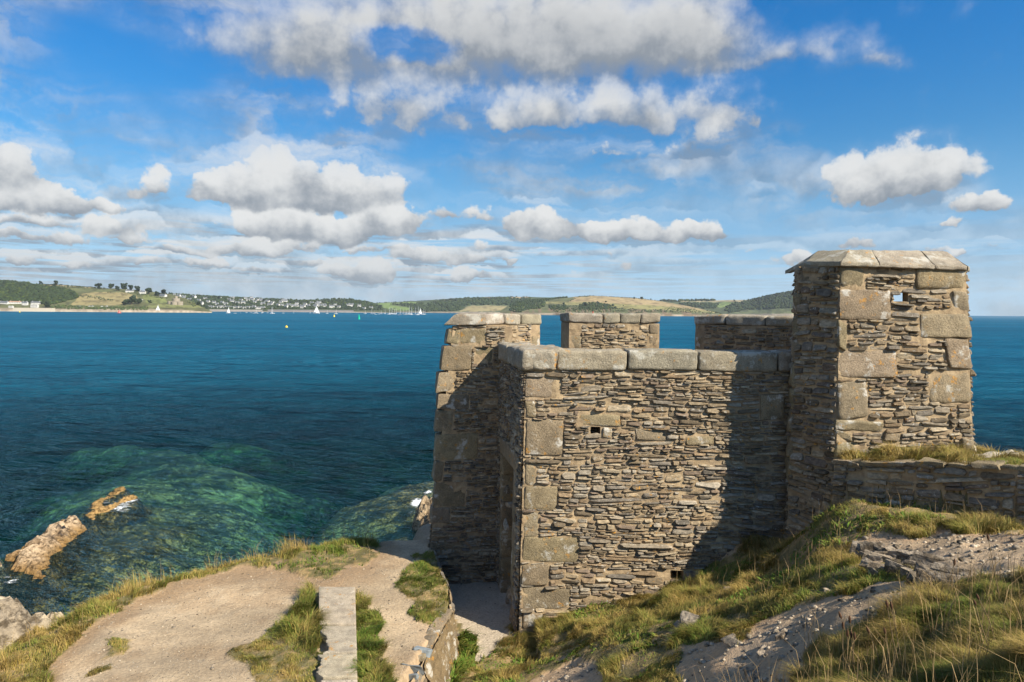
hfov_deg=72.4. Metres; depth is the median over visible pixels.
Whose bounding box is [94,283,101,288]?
tree
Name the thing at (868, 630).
plantain stalk
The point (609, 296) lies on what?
skyline hedge
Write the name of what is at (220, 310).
quay
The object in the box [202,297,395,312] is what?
town hill
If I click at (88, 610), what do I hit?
edge grass
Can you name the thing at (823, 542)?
leafy weeds
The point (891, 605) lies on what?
plantain stalk
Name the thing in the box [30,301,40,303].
house
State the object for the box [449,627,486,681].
leafy weeds
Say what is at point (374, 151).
sky
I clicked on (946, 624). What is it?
dry stems
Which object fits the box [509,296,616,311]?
woodland
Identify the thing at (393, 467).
seabed
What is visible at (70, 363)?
water
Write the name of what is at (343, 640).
granite slab
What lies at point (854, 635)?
plantain stalk
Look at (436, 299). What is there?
skyline hedge
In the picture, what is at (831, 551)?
dry stems
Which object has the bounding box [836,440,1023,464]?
terrace grass
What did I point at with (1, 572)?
sea rock
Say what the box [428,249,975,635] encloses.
stone blockhouse
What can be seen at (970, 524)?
bank grass
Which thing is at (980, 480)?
terrace wall
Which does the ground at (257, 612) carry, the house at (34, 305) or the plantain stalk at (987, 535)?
the plantain stalk at (987, 535)
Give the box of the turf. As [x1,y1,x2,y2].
[84,549,449,681]
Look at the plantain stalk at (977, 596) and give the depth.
4.31 m
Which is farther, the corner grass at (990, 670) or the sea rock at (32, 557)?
the sea rock at (32, 557)
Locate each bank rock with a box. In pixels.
[673,620,680,628]
[680,611,700,628]
[720,633,742,646]
[744,667,758,681]
[756,644,765,657]
[775,628,788,640]
[804,622,811,629]
[871,568,877,575]
[885,546,897,557]
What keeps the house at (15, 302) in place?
on the headland at (117, 297)
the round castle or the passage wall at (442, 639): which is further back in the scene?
the round castle
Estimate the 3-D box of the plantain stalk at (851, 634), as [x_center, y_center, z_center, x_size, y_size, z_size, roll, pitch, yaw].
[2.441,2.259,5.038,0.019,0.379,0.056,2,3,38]
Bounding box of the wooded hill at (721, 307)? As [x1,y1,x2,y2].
[662,295,793,315]
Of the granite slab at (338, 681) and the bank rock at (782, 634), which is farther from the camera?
the granite slab at (338, 681)
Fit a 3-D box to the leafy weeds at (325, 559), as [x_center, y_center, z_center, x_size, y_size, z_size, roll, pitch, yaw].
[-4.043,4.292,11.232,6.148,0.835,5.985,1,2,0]
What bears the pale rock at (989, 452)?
on the ground at (257, 612)
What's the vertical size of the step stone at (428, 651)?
0.238 m
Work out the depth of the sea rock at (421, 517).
35.21 m
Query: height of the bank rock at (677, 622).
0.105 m
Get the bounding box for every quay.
[209,309,261,311]
[268,310,353,311]
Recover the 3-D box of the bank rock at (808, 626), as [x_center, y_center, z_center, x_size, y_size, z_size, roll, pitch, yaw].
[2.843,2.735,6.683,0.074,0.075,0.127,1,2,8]
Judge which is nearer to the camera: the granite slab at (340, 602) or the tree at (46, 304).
the granite slab at (340, 602)
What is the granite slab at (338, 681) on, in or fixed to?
on the ground at (257, 612)
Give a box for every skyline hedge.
[44,284,104,287]
[377,296,526,310]
[568,295,658,301]
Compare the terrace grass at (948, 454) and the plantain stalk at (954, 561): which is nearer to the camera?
the plantain stalk at (954, 561)
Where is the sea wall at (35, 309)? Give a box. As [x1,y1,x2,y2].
[12,308,54,311]
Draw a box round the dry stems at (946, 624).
[693,542,1023,681]
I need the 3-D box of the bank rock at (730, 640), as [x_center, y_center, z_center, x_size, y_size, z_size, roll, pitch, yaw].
[2.284,3.098,7.169,0.265,0.151,0.139,3,3,43]
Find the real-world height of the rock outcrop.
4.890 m
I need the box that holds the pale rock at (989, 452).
[978,449,1023,457]
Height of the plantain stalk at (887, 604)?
0.560 m
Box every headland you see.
[0,284,211,312]
[500,296,719,315]
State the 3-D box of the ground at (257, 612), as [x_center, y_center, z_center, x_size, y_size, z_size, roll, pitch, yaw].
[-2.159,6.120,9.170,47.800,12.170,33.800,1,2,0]
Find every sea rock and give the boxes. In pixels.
[0,515,99,615]
[0,558,7,594]
[80,486,152,544]
[409,495,431,537]
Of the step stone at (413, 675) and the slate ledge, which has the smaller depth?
the slate ledge
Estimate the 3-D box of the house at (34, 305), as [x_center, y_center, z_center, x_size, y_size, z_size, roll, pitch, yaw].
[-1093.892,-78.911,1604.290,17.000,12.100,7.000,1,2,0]
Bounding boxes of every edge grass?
[0,535,384,681]
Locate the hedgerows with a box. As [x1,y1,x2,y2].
[59,285,199,306]
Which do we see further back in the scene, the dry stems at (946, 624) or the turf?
the turf
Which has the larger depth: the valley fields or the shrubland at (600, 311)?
the valley fields
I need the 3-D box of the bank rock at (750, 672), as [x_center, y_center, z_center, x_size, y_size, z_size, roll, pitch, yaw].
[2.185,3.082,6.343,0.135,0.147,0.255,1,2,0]
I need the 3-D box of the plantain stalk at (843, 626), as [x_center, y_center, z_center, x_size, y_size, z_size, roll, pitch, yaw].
[2.471,2.274,5.221,0.065,0.388,0.024,-2,3,-43]
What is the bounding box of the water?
[0,311,1023,615]
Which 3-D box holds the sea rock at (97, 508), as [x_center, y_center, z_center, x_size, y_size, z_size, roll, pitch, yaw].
[-22.726,9.565,39.558,3.960,1.396,9.120,1,2,0]
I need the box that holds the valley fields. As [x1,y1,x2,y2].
[376,297,548,312]
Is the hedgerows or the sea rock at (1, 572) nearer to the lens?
the sea rock at (1, 572)
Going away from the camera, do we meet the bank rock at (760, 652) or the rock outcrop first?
the bank rock at (760, 652)
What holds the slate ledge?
on the ground at (257, 612)
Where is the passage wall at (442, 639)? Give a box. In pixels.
[411,549,458,681]
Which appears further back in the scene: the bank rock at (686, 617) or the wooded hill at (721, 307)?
the wooded hill at (721, 307)
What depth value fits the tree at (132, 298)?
1709.38 m
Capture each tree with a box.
[44,301,50,307]
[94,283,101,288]
[120,283,127,288]
[126,295,136,303]
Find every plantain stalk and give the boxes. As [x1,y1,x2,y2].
[842,621,844,662]
[846,629,848,662]
[850,630,852,669]
[853,632,855,670]
[866,626,880,668]
[885,600,899,667]
[890,601,903,671]
[951,559,955,583]
[973,599,988,647]
[976,594,994,639]
[986,534,998,594]
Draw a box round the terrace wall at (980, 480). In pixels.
[831,457,1023,525]
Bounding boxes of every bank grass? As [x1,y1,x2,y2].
[487,489,1023,681]
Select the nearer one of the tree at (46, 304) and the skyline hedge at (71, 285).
the tree at (46, 304)
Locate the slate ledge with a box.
[849,541,971,589]
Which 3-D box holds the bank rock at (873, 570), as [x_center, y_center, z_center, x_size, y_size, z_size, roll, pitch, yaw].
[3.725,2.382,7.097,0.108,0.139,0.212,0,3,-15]
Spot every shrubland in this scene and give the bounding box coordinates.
[51,304,147,309]
[553,304,720,313]
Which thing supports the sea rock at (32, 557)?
in the water
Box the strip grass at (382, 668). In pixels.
[343,589,400,681]
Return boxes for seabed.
[0,402,1023,614]
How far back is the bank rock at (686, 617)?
8.31 m
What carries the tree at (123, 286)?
on the headland at (117, 297)
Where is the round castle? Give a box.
[167,296,182,304]
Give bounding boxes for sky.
[0,0,1023,315]
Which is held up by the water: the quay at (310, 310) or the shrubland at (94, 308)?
the quay at (310, 310)
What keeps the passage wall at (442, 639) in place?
on the ground at (257, 612)
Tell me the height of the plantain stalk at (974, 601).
0.364 m
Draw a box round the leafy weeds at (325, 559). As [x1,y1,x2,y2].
[5,541,446,680]
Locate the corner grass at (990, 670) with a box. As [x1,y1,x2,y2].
[774,566,1023,681]
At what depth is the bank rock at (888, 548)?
7.73 m
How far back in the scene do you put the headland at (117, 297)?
1734.48 m
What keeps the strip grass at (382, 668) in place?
on the ground at (257, 612)
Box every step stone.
[401,663,423,675]
[409,673,419,681]
[414,646,432,657]
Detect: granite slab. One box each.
[316,653,356,681]
[319,587,355,625]
[320,626,356,653]
[320,680,356,681]
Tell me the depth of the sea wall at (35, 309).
1535.12 m
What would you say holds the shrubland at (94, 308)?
on the headland at (117, 297)
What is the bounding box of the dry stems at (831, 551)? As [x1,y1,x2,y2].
[677,490,1021,618]
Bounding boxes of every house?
[9,301,21,303]
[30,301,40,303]
[30,304,38,307]
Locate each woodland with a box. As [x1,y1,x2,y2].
[0,279,78,304]
[168,292,382,309]
[391,296,530,311]
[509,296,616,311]
[659,290,792,312]
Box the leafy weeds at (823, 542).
[472,497,1006,681]
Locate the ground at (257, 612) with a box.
[0,454,1023,681]
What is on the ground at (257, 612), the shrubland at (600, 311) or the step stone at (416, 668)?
the step stone at (416, 668)
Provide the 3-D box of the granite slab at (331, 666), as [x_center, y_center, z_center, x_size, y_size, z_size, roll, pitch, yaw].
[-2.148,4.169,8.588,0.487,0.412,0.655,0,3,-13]
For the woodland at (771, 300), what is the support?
on the wooded hill at (721, 307)
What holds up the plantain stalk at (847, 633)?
on the ground at (257, 612)

